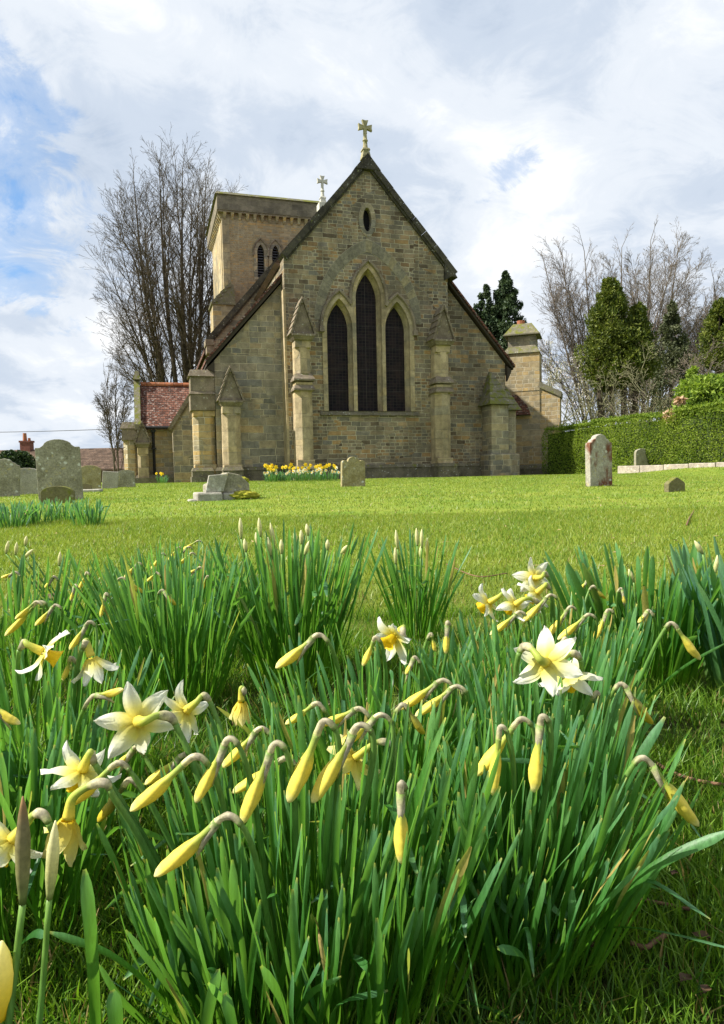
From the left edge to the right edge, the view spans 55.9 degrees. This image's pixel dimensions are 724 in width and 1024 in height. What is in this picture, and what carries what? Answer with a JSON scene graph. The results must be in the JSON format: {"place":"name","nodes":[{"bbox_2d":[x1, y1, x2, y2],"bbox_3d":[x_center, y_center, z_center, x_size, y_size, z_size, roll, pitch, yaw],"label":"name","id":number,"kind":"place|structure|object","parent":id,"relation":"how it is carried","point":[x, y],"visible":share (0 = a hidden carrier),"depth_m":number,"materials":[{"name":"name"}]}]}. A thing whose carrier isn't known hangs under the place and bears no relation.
{"place":"outdoors","nodes":[
{"label":"outdoors","id":0,"kind":"place"},
{"bbox_2d":[0,503,723,619],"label":"lawn grass","id":1,"kind":"structure","parent":0,"point":[183,523],"depth_m":4.48,"materials":[{"name":"plant"}]},
{"bbox_2d":[0,467,723,1023],"bbox_3d":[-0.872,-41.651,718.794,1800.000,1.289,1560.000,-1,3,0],"label":"ground","id":2,"kind":"structure","parent":0,"point":[428,507],"depth_m":5.00,"materials":[{"name":"plant"}]},
{"bbox_2d":[0,940,13,1023],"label":"daffodil","id":3,"kind":"object","parent":2,"relation":"on","point":[6,975],"visible":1,"depth_m":0.46,"materials":[{"name":"yellow plant"}]},
{"bbox_2d":[0,459,19,496],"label":"headstone","id":4,"kind":"object","parent":2,"relation":"on","point":[10,477],"visible":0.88,"depth_m":12.56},
{"bbox_2d":[0,708,20,817],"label":"daffodil","id":5,"kind":"object","parent":2,"relation":"on","point":[6,718],"visible":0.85,"depth_m":0.69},
{"bbox_2d":[5,796,30,1023],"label":"daffodil","id":6,"kind":"object","parent":2,"relation":"on","point":[22,851],"visible":1,"depth_m":0.46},
{"bbox_2d":[0,449,35,468],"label":"evergreen shrub","id":7,"kind":"object","parent":2,"relation":"on","point":[22,459],"visible":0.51,"depth_m":29.64,"materials":[{"name":"green plant"}]},
{"bbox_2d":[0,500,38,529],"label":"daffodil leaf clump","id":8,"kind":"object","parent":2,"relation":"on","point":[18,516],"visible":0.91,"depth_m":5.91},
{"bbox_2d":[0,808,52,873],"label":"daffodil","id":9,"kind":"object","parent":2,"relation":"on","point":[7,845],"visible":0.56,"depth_m":0.56,"materials":[{"name":"beige plant"}]},
{"bbox_2d":[4,600,48,693],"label":"daffodil","id":10,"kind":"object","parent":2,"relation":"on","point":[15,625],"visible":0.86,"depth_m":1.21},
{"bbox_2d":[20,468,37,494],"bbox_3d":[-6.667,-0.477,13.586,0.550,0.800,0.100,-4,4,-14],"label":"headstone","id":11,"kind":"object","parent":2,"relation":"on","point":[28,481],"visible":0.34,"depth_m":13.54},
{"bbox_2d":[15,600,45,708],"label":"daffodil","id":12,"kind":"object","parent":2,"relation":"on","point":[24,612],"visible":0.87,"depth_m":1.23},
{"bbox_2d":[14,498,61,524],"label":"daffodil leaf clump","id":13,"kind":"object","parent":2,"relation":"on","point":[37,517],"visible":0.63,"depth_m":6.22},
{"bbox_2d":[15,630,69,807],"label":"daffodil","id":14,"kind":"object","parent":2,"relation":"on","point":[51,657],"visible":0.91,"depth_m":0.85,"materials":[{"name":"beige plant"}]},
{"bbox_2d":[36,820,59,1023],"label":"daffodil","id":15,"kind":"object","parent":2,"relation":"on","point":[52,859],"visible":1,"depth_m":0.48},
{"bbox_2d":[33,604,63,710],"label":"daffodil","id":16,"kind":"object","parent":2,"relation":"on","point":[43,617],"visible":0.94,"depth_m":1.17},
{"bbox_2d":[40,486,74,503],"bbox_3d":[-4.360,-0.114,9.805,0.440,0.520,0.120,-2,3,-10],"label":"headstone","id":17,"kind":"object","parent":2,"relation":"on","point":[63,494],"visible":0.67,"depth_m":9.74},
{"bbox_2d":[35,439,82,500],"bbox_3d":[-4.904,-0.551,11.078,0.660,1.249,0.120,-4,4,-14],"label":"headstone","id":18,"kind":"object","parent":2,"relation":"on","point":[58,462],"visible":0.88,"depth_m":11.01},
{"bbox_2d":[0,548,121,705],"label":"daffodil leaf clump","id":19,"kind":"object","parent":2,"relation":"on","point":[23,629],"visible":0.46,"depth_m":1.50,"materials":[{"name":"plant"}]},
{"bbox_2d":[0,433,123,481],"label":"cottage","id":20,"kind":"structure","parent":2,"relation":"on","point":[102,458],"depth_m":61.71,"materials":[{"name":"brown tile"}]},
{"bbox_2d":[39,496,87,520],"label":"daffodil leaf clump","id":21,"kind":"object","parent":2,"relation":"on","point":[62,516],"visible":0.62,"depth_m":6.58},
{"bbox_2d":[61,656,80,715],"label":"daffodil","id":22,"kind":"object","parent":2,"relation":"on","point":[65,674],"visible":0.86,"depth_m":0.87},
{"bbox_2d":[0,694,163,956],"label":"daffodil leaf clump","id":23,"kind":"object","parent":2,"relation":"on","point":[51,805],"visible":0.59,"depth_m":0.74,"materials":[{"name":"plant"}]},
{"bbox_2d":[69,620,98,716],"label":"daffodil","id":24,"kind":"object","parent":2,"relation":"on","point":[77,639],"visible":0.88,"depth_m":1.04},
{"bbox_2d":[62,498,110,526],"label":"daffodil leaf clump","id":25,"kind":"object","parent":2,"relation":"on","point":[92,516],"visible":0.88,"depth_m":5.88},
{"bbox_2d":[0,629,174,838],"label":"daffodil leaf clump","id":26,"kind":"object","parent":2,"relation":"on","point":[50,693],"visible":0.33,"depth_m":0.95,"materials":[{"name":"plant"}]},
{"bbox_2d":[81,465,100,488],"bbox_3d":[-6.278,-0.654,15.783,0.460,0.850,0.100,0,3,-14],"label":"headstone","id":27,"kind":"object","parent":2,"relation":"on","point":[91,474],"visible":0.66,"depth_m":15.74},
{"bbox_2d":[70,638,118,729],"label":"daffodil","id":28,"kind":"object","parent":2,"relation":"on","point":[94,666],"visible":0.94,"depth_m":0.86,"materials":[{"name":"beige plant"}]},
{"bbox_2d":[72,688,123,753],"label":"daffodil","id":29,"kind":"object","parent":2,"relation":"on","point":[106,695],"visible":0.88,"depth_m":0.75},
{"bbox_2d":[102,471,118,488],"bbox_3d":[-6.197,-0.653,16.785,0.360,0.690,0.100,3,2,-14],"label":"headstone","id":30,"kind":"object","parent":2,"relation":"on","point":[109,479],"visible":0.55,"depth_m":16.73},
{"bbox_2d":[90,358,133,471],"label":"bare tree","id":31,"kind":"object","parent":2,"relation":"on","point":[106,410],"visible":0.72,"depth_m":45.59,"materials":[{"name":"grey plant"}]},
{"bbox_2d":[42,778,187,929],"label":"daffodil","id":32,"kind":"object","parent":2,"relation":"on","point":[70,839],"visible":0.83,"depth_m":0.57,"materials":[{"name":"yellow plant"}]},
{"bbox_2d":[118,470,135,486],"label":"headstone","id":33,"kind":"object","parent":2,"relation":"on","point":[126,478],"visible":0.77,"depth_m":17.32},
{"bbox_2d":[40,740,222,972],"bbox_3d":[-0.211,0.341,0.651,0.169,0.247,0.061,-2,3,-13],"label":"daffodil","id":34,"kind":"object","parent":2,"relation":"on","point":[76,772],"visible":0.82,"depth_m":0.63,"materials":[{"name":"beige plant"}]},
{"bbox_2d":[66,534,216,659],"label":"daffodil leaf clump","id":35,"kind":"object","parent":2,"relation":"on","point":[74,564],"visible":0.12,"depth_m":1.80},
{"bbox_2d":[75,760,224,966],"bbox_3d":[-0.188,0.344,0.624,0.157,0.243,0.012,-1,3,-3],"label":"daffodil","id":36,"kind":"object","parent":2,"relation":"on","point":[110,768],"visible":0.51,"depth_m":0.61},
{"bbox_2d":[41,548,260,714],"bbox_3d":[-0.392,0.248,1.400,0.368,0.341,0.388,0,4,18],"label":"daffodil leaf clump","id":37,"kind":"object","parent":2,"relation":"on","point":[174,620],"visible":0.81,"depth_m":1.36,"materials":[{"name":"plant"}]},
{"bbox_2d":[93,681,219,841],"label":"daffodil","id":38,"kind":"object","parent":2,"relation":"on","point":[137,722],"visible":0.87,"depth_m":0.69,"materials":[{"name":"beige plant"}]},
{"bbox_2d":[116,745,198,872],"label":"daffodil","id":39,"kind":"object","parent":2,"relation":"on","point":[127,757],"visible":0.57,"depth_m":0.71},
{"bbox_2d":[80,869,236,1023],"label":"daffodil leaf clump","id":40,"kind":"object","parent":2,"relation":"on","point":[113,1005],"visible":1,"depth_m":0.47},
{"bbox_2d":[97,777,225,975],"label":"daffodil","id":41,"kind":"object","parent":2,"relation":"on","point":[109,807],"visible":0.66,"depth_m":0.64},
{"bbox_2d":[77,122,247,392],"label":"bare tree","id":42,"kind":"object","parent":2,"relation":"on","point":[192,335],"visible":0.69,"depth_m":40.10,"materials":[{"name":"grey plant"}]},
{"bbox_2d":[145,752,221,835],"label":"daffodil","id":43,"kind":"object","parent":2,"relation":"on","point":[155,776],"visible":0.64,"depth_m":0.69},
{"bbox_2d":[109,537,264,658],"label":"daffodil leaf clump","id":44,"kind":"object","parent":2,"relation":"on","point":[148,590],"visible":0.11,"depth_m":1.76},
{"bbox_2d":[130,753,255,969],"bbox_3d":[-0.135,0.333,0.584,0.112,0.267,0.030,-3,4,-22],"label":"daffodil","id":45,"kind":"object","parent":2,"relation":"on","point":[156,790],"visible":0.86,"depth_m":0.57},
{"bbox_2d":[161,679,263,941],"bbox_3d":[-0.147,0.321,0.727,0.128,0.273,0.069,0,4,16],"label":"daffodil","id":46,"kind":"object","parent":2,"relation":"on","point":[184,711],"visible":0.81,"depth_m":0.73,"materials":[{"name":"beige plant"}]},
{"bbox_2d":[154,811,286,1005],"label":"daffodil","id":47,"kind":"object","parent":2,"relation":"on","point":[180,855],"visible":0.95,"depth_m":0.52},
{"bbox_2d":[187,472,259,501],"bbox_3d":[-2.067,-0.347,10.151,1.055,0.476,0.640,-2,4,-20],"label":"broken tomb","id":48,"kind":"object","parent":2,"relation":"on","point":[225,486],"visible":0.91,"depth_m":9.96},
{"bbox_2d":[194,735,285,992],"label":"daffodil","id":49,"kind":"object","parent":2,"relation":"on","point":[206,782],"visible":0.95,"depth_m":0.57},
{"bbox_2d":[222,726,290,913],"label":"daffodil","id":50,"kind":"object","parent":2,"relation":"on","point":[246,744],"visible":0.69,"depth_m":0.69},
{"bbox_2d":[229,685,299,759],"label":"daffodil","id":51,"kind":"object","parent":2,"relation":"on","point":[240,711],"visible":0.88,"depth_m":0.81,"materials":[{"name":"yellow plant"}]},
{"bbox_2d":[239,740,300,937],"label":"daffodil","id":52,"kind":"object","parent":2,"relation":"on","point":[252,796],"visible":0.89,"depth_m":0.57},
{"bbox_2d":[232,756,313,981],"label":"daffodil","id":53,"kind":"object","parent":2,"relation":"on","point":[240,787],"visible":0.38,"depth_m":0.68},
{"bbox_2d":[50,684,526,1023],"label":"daffodil leaf clump","id":54,"kind":"object","parent":2,"relation":"on","point":[421,933],"visible":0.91,"depth_m":0.57,"materials":[{"name":"plant"}]},
{"bbox_2d":[193,518,387,697],"bbox_3d":[-0.172,0.209,1.571,0.383,0.386,0.461,-3,4,-31],"label":"daffodil leaf clump","id":55,"kind":"object","parent":2,"relation":"on","point":[306,619],"visible":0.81,"depth_m":1.49,"materials":[{"name":"plant"}]},
{"bbox_2d":[275,632,350,730],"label":"daffodil","id":56,"kind":"object","parent":2,"relation":"on","point":[292,656],"visible":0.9,"depth_m":0.81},
{"bbox_2d":[286,718,342,922],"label":"daffodil","id":57,"kind":"object","parent":2,"relation":"on","point":[298,779],"visible":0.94,"depth_m":0.57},
{"bbox_2d":[285,701,359,803],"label":"daffodil","id":58,"kind":"object","parent":2,"relation":"on","point":[293,718],"visible":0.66,"depth_m":0.75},
{"bbox_2d":[120,119,562,483],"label":"village church","id":59,"kind":"structure","parent":2,"relation":"on","point":[346,322],"depth_m":25.02,"materials":[{"name":"stone"}]},
{"bbox_2d":[311,722,376,950],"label":"daffodil","id":60,"kind":"object","parent":2,"relation":"on","point":[329,774],"visible":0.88,"depth_m":0.57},
{"bbox_2d":[340,457,364,486],"bbox_3d":[-0.191,-0.716,14.383,0.520,0.894,0.130,-1,3,-16],"label":"headstone","id":61,"kind":"object","parent":2,"relation":"on","point":[352,471],"visible":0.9,"depth_m":14.31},
{"bbox_2d":[325,706,381,775],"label":"daffodil","id":62,"kind":"object","parent":2,"relation":"on","point":[341,717],"visible":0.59,"depth_m":0.73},
{"bbox_2d":[0,467,723,520],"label":"lawn grass","id":63,"kind":"structure","parent":2,"relation":"on","point":[454,495],"depth_m":10.68,"materials":[{"name":"plant"}]},
{"bbox_2d":[327,734,396,964],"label":"daffodil","id":64,"kind":"object","parent":2,"relation":"on","point":[353,763],"visible":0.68,"depth_m":0.67,"materials":[{"name":"yellow plant"}]},
{"bbox_2d":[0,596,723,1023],"bbox_3d":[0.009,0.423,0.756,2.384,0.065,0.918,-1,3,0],"label":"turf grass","id":65,"kind":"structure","parent":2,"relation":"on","point":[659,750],"depth_m":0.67,"materials":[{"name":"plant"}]},
{"bbox_2d":[341,712,395,877],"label":"daffodil","id":66,"kind":"object","parent":2,"relation":"on","point":[371,722],"visible":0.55,"depth_m":0.67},
{"bbox_2d":[362,635,386,750],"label":"daffodil","id":67,"kind":"object","parent":2,"relation":"on","point":[366,656],"visible":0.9,"depth_m":0.89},
{"bbox_2d":[342,780,408,1022],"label":"daffodil","id":68,"kind":"object","parent":2,"relation":"on","point":[398,836],"visible":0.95,"depth_m":0.53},
{"bbox_2d":[217,617,551,810],"bbox_3d":[0.050,0.307,1.025,0.493,0.261,0.401,-1,3,0],"label":"daffodil leaf clump","id":69,"kind":"object","parent":2,"relation":"on","point":[374,695],"visible":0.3,"depth_m":1.00,"materials":[{"name":"plant"}]},
{"bbox_2d":[376,616,410,712],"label":"daffodil","id":70,"kind":"object","parent":2,"relation":"on","point":[392,637],"visible":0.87,"depth_m":0.93,"materials":[{"name":"beige plant"}]},
{"bbox_2d":[392,702,424,734],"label":"daffodil","id":71,"kind":"object","parent":2,"relation":"on","point":[417,724],"visible":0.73,"depth_m":0.71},
{"bbox_2d":[357,528,471,648],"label":"daffodil leaf clump","id":72,"kind":"object","parent":2,"relation":"on","point":[422,589],"visible":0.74,"depth_m":1.80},
{"bbox_2d":[405,655,423,780],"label":"daffodil","id":73,"kind":"object","parent":2,"relation":"on","point":[414,658],"visible":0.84,"depth_m":0.92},
{"bbox_2d":[401,678,455,773],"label":"daffodil","id":74,"kind":"object","parent":2,"relation":"on","point":[417,697],"visible":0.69,"depth_m":0.81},
{"bbox_2d":[415,684,468,781],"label":"daffodil","id":75,"kind":"object","parent":2,"relation":"on","point":[427,707],"visible":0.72,"depth_m":0.79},
{"bbox_2d":[435,620,451,711],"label":"daffodil","id":76,"kind":"object","parent":2,"relation":"on","point":[447,638],"visible":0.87,"depth_m":0.96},
{"bbox_2d":[472,583,521,662],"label":"daffodil","id":77,"kind":"object","parent":2,"relation":"on","point":[484,603],"visible":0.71,"depth_m":1.16,"materials":[{"name":"beige plant"}]},
{"bbox_2d":[489,724,516,913],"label":"daffodil","id":78,"kind":"object","parent":2,"relation":"on","point":[501,727],"visible":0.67,"depth_m":0.64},
{"bbox_2d":[477,716,537,859],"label":"daffodil","id":79,"kind":"object","parent":2,"relation":"on","point":[486,759],"visible":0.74,"depth_m":0.65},
{"bbox_2d":[473,270,542,382],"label":"conifer","id":80,"kind":"object","parent":2,"relation":"on","point":[500,311],"visible":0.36,"depth_m":42.91,"materials":[{"name":"green plant"}]},
{"bbox_2d":[490,610,534,647],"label":"daffodil","id":81,"kind":"object","parent":2,"relation":"on","point":[501,626],"visible":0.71,"depth_m":1.11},
{"bbox_2d":[496,588,545,693],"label":"daffodil","id":82,"kind":"object","parent":2,"relation":"on","point":[513,604],"visible":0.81,"depth_m":1.13,"materials":[{"name":"beige plant"}]},
{"bbox_2d":[399,615,661,799],"bbox_3d":[0.234,0.300,0.943,0.357,0.279,0.329,-1,3,0],"label":"daffodil leaf clump","id":83,"kind":"object","parent":2,"relation":"on","point":[602,662],"visible":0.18,"depth_m":0.93,"materials":[{"name":"plant"}]},
{"bbox_2d":[512,557,552,626],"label":"daffodil","id":84,"kind":"object","parent":2,"relation":"on","point":[539,573],"visible":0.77,"depth_m":1.21,"materials":[{"name":"beige plant"}]},
{"bbox_2d":[517,575,554,638],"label":"daffodil","id":85,"kind":"object","parent":2,"relation":"on","point":[534,591],"visible":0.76,"depth_m":1.18,"materials":[{"name":"beige plant"}]},
{"bbox_2d":[525,713,553,955],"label":"daffodil","id":86,"kind":"object","parent":2,"relation":"on","point":[535,767],"visible":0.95,"depth_m":0.63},
{"bbox_2d":[521,593,559,707],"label":"daffodil","id":87,"kind":"object","parent":2,"relation":"on","point":[533,611],"visible":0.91,"depth_m":1.11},
{"bbox_2d":[513,625,582,744],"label":"daffodil","id":88,"kind":"object","parent":2,"relation":"on","point":[547,662],"visible":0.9,"depth_m":0.73,"materials":[{"name":"beige plant"}]},
{"bbox_2d":[381,657,723,1006],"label":"daffodil leaf clump","id":89,"kind":"object","parent":2,"relation":"on","point":[574,840],"visible":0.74,"depth_m":0.64,"materials":[{"name":"plant"}]},
{"bbox_2d":[538,650,602,765],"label":"daffodil","id":90,"kind":"object","parent":2,"relation":"on","point":[580,685],"visible":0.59,"depth_m":0.76,"materials":[{"name":"beige plant"}]},
{"bbox_2d":[557,613,597,671],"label":"daffodil","id":91,"kind":"object","parent":2,"relation":"on","point":[572,628],"visible":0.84,"depth_m":1.10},
{"bbox_2d":[438,592,723,726],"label":"daffodil leaf clump","id":92,"kind":"object","parent":2,"relation":"on","point":[629,640],"visible":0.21,"depth_m":1.19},
{"bbox_2d":[532,225,635,427],"bbox_3d":[12.768,-9.148,39.462,5.985,14.720,5.091,1,4,28],"label":"bare tree","id":93,"kind":"object","parent":2,"relation":"on","point":[568,340],"visible":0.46,"depth_m":39.18,"materials":[{"name":"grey plant"}]},
{"bbox_2d":[585,434,611,485],"bbox_3d":[4.122,-0.766,11.878,0.500,1.170,0.120,-4,4,-24],"label":"headstone","id":94,"kind":"object","parent":2,"relation":"on","point":[598,459],"visible":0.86,"depth_m":11.80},
{"bbox_2d":[539,339,663,429],"bbox_3d":[10.233,-5.248,34.380,8.530,7.678,6.763,1,4,32],"label":"tree","id":95,"kind":"object","parent":2,"relation":"on","point":[568,394],"visible":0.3,"depth_m":34.28,"materials":[{"name":"plant"}]},
{"bbox_2d":[573,276,662,425],"bbox_3d":[11.103,-5.670,29.665,3.413,8.977,3.351,-4,4,-36],"label":"cypress tree","id":96,"kind":"object","parent":2,"relation":"on","point":[611,336],"visible":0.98,"depth_m":29.11,"materials":[{"name":"green plant"}]},
{"bbox_2d":[597,682,652,742],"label":"daffodil","id":97,"kind":"object","parent":2,"relation":"on","point":[637,706],"visible":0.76,"depth_m":0.73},
{"bbox_2d":[541,398,723,474],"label":"hedge","id":98,"kind":"object","parent":2,"relation":"on","point":[697,437],"visible":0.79,"depth_m":22.58,"materials":[{"name":"green plant"}]},
{"bbox_2d":[543,540,723,695],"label":"daffodil leaf clump","id":99,"kind":"object","parent":2,"relation":"on","point":[678,610],"visible":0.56,"depth_m":1.44,"materials":[{"name":"plant"}]},
{"bbox_2d":[573,755,699,949],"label":"daffodil","id":100,"kind":"object","parent":2,"relation":"on","point":[683,809],"visible":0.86,"depth_m":0.63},
{"bbox_2d":[580,341,712,425],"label":"bare shrub","id":101,"kind":"object","parent":2,"relation":"on","point":[614,400],"visible":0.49,"depth_m":26.75,"materials":[{"name":"brown plant"}]},
{"bbox_2d":[637,609,656,703],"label":"daffodil","id":102,"kind":"object","parent":2,"relation":"on","point":[646,613],"visible":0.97,"depth_m":1.14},
{"bbox_2d":[580,215,723,423],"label":"bare tree","id":103,"kind":"object","parent":2,"relation":"on","point":[647,294],"visible":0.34,"depth_m":44.76,"materials":[{"name":"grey plant"}]},
{"bbox_2d":[620,621,700,730],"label":"daffodil","id":104,"kind":"object","parent":2,"relation":"on","point":[689,646],"visible":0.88,"depth_m":0.87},
{"bbox_2d":[604,335,723,423],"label":"bare shrub","id":105,"kind":"object","parent":2,"relation":"on","point":[684,371],"visible":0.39,"depth_m":27.48,"materials":[{"name":"brown plant"}]},
{"bbox_2d":[618,462,723,473],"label":"kerb wall","id":106,"kind":"structure","parent":2,"relation":"on","point":[634,469],"depth_m":20.44,"materials":[{"name":"stone"}]},
{"bbox_2d":[646,299,696,419],"bbox_3d":[15.347,-5.981,33.784,2.473,8.924,2.491,-1,3,11],"label":"conifer","id":107,"kind":"object","parent":2,"relation":"on","point":[669,327],"visible":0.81,"depth_m":33.29,"materials":[{"name":"green plant"}]},
{"bbox_2d":[664,477,684,491],"bbox_3d":[4.399,-0.251,9.607,0.300,0.470,0.090,-2,4,-20],"label":"headstone","id":108,"kind":"object","parent":2,"relation":"on","point":[674,484],"visible":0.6,"depth_m":9.55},
{"bbox_2d":[667,261,723,384],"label":"bare tree","id":109,"kind":"object","parent":2,"relation":"on","point":[699,326],"visible":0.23,"depth_m":42.84,"materials":[{"name":"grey plant"}]},
{"bbox_2d":[667,536,723,694],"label":"daffodil leaf clump","id":110,"kind":"object","parent":2,"relation":"on","point":[712,664],"visible":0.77,"depth_m":1.40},
{"bbox_2d":[689,296,723,373],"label":"cypress tree","id":111,"kind":"object","parent":2,"relation":"on","point":[714,323],"visible":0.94,"depth_m":28.48,"materials":[{"name":"green plant"}]},
{"bbox_2d":[0,0,723,449],"label":"sky","id":112,"kind":"structure","parent":0,"point":[500,125],"materials":[{"name":"white"}]},
{"bbox_2d":[667,372,723,419],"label":"laurel shrub","id":113,"kind":"object","parent":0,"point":[708,387],"visible":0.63,"depth_m":21.82,"materials":[{"name":"green plant"}]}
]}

